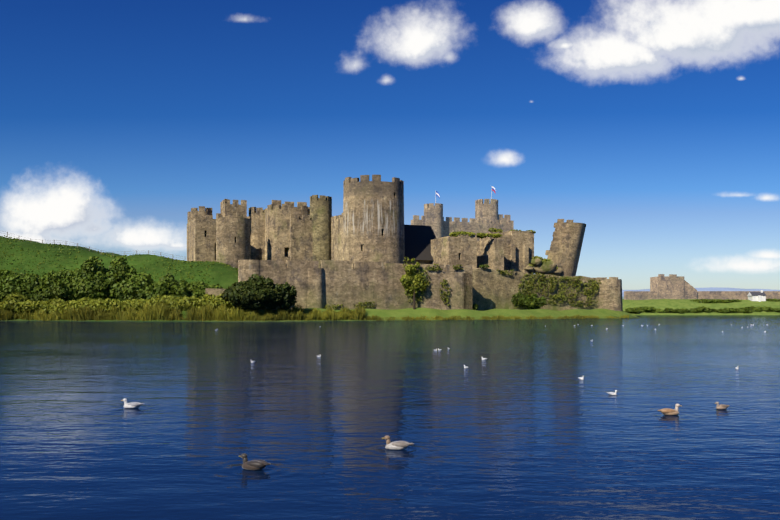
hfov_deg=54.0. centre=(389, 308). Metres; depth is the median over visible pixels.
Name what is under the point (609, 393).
gull
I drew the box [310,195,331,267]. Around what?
castle stair turret
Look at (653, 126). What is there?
sky
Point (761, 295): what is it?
cottage
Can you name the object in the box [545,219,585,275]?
castle leaning tower
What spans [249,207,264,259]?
castle gate tower
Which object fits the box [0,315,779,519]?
lake water
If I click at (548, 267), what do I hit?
castle rubble mound
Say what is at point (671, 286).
castle wall
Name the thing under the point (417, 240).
castle inner curtain and hall
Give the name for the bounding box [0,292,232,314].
shrubs
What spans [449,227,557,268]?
vegetation on ruins
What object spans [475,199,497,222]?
castle rear tower
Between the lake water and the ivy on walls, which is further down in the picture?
the lake water
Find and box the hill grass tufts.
[0,235,237,284]
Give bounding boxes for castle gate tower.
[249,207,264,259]
[267,204,309,266]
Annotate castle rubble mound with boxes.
[523,256,563,275]
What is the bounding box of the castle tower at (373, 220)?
[342,175,404,269]
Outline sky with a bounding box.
[0,0,779,289]
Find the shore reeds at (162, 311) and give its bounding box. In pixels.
[0,301,246,320]
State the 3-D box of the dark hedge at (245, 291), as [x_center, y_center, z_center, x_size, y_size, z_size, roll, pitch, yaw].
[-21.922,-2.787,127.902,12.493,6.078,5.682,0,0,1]
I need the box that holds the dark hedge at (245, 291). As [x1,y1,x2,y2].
[221,274,296,309]
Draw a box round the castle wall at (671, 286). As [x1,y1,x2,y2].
[624,274,779,299]
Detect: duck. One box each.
[239,453,270,469]
[382,435,413,449]
[657,404,681,414]
[715,402,729,408]
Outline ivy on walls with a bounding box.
[262,257,601,309]
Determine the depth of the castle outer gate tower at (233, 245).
159.46 m
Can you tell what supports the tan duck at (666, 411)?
on the lake water
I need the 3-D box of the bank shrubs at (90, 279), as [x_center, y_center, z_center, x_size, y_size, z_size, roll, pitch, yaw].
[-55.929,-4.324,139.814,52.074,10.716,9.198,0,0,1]
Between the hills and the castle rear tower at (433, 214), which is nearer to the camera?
the castle rear tower at (433, 214)
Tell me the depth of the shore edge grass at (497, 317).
144.69 m
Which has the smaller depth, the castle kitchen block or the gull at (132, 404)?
the gull at (132, 404)
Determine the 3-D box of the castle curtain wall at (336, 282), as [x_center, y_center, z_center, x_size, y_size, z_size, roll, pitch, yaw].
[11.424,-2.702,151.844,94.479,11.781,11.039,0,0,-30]
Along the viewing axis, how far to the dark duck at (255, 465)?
10.33 m
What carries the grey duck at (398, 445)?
on the lake water
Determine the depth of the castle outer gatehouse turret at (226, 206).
175.81 m
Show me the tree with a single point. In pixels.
(406, 281)
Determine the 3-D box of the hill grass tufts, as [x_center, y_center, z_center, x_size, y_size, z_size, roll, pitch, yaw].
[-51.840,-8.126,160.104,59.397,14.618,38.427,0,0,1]
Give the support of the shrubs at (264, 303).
on the terrain at (226, 278)
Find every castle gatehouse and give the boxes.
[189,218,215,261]
[263,200,332,260]
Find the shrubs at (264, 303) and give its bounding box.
[0,273,291,313]
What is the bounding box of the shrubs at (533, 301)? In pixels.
[472,293,779,313]
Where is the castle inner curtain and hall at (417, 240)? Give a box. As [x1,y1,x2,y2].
[331,213,436,267]
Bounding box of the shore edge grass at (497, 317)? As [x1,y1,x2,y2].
[363,314,628,320]
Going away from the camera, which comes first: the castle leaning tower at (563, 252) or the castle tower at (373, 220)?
the castle tower at (373, 220)
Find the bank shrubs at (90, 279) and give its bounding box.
[0,256,223,301]
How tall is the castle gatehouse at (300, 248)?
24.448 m
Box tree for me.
[399,258,426,308]
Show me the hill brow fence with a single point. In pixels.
(89, 247)
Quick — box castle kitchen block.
[431,231,533,273]
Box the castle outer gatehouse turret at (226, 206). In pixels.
[195,199,246,218]
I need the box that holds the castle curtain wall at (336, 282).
[205,260,622,310]
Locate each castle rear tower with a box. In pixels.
[424,203,442,238]
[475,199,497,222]
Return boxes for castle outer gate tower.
[187,206,211,260]
[216,212,250,267]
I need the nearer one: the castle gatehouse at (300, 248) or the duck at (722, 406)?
the duck at (722, 406)
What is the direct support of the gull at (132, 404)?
on the lake water
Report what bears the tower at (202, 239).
on the terrain at (226, 278)
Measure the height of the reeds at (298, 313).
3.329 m
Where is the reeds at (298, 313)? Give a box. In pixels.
[245,303,365,320]
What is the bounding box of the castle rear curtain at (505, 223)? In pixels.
[411,214,513,240]
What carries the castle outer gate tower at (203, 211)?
on the terrain at (226, 278)
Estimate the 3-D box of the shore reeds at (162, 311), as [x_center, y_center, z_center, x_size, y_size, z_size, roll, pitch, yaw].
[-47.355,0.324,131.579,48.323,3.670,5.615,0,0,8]
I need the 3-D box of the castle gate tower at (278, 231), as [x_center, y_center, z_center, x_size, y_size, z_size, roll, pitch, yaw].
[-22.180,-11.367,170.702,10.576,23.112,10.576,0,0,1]
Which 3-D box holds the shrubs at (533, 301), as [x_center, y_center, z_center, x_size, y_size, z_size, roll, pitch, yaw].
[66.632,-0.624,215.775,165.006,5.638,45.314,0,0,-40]
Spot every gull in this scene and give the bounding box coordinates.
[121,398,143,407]
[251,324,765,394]
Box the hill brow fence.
[3,231,182,258]
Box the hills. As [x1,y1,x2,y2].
[164,256,779,296]
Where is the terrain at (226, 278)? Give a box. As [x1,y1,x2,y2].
[0,236,779,321]
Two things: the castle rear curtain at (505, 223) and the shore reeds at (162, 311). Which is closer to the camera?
the shore reeds at (162, 311)

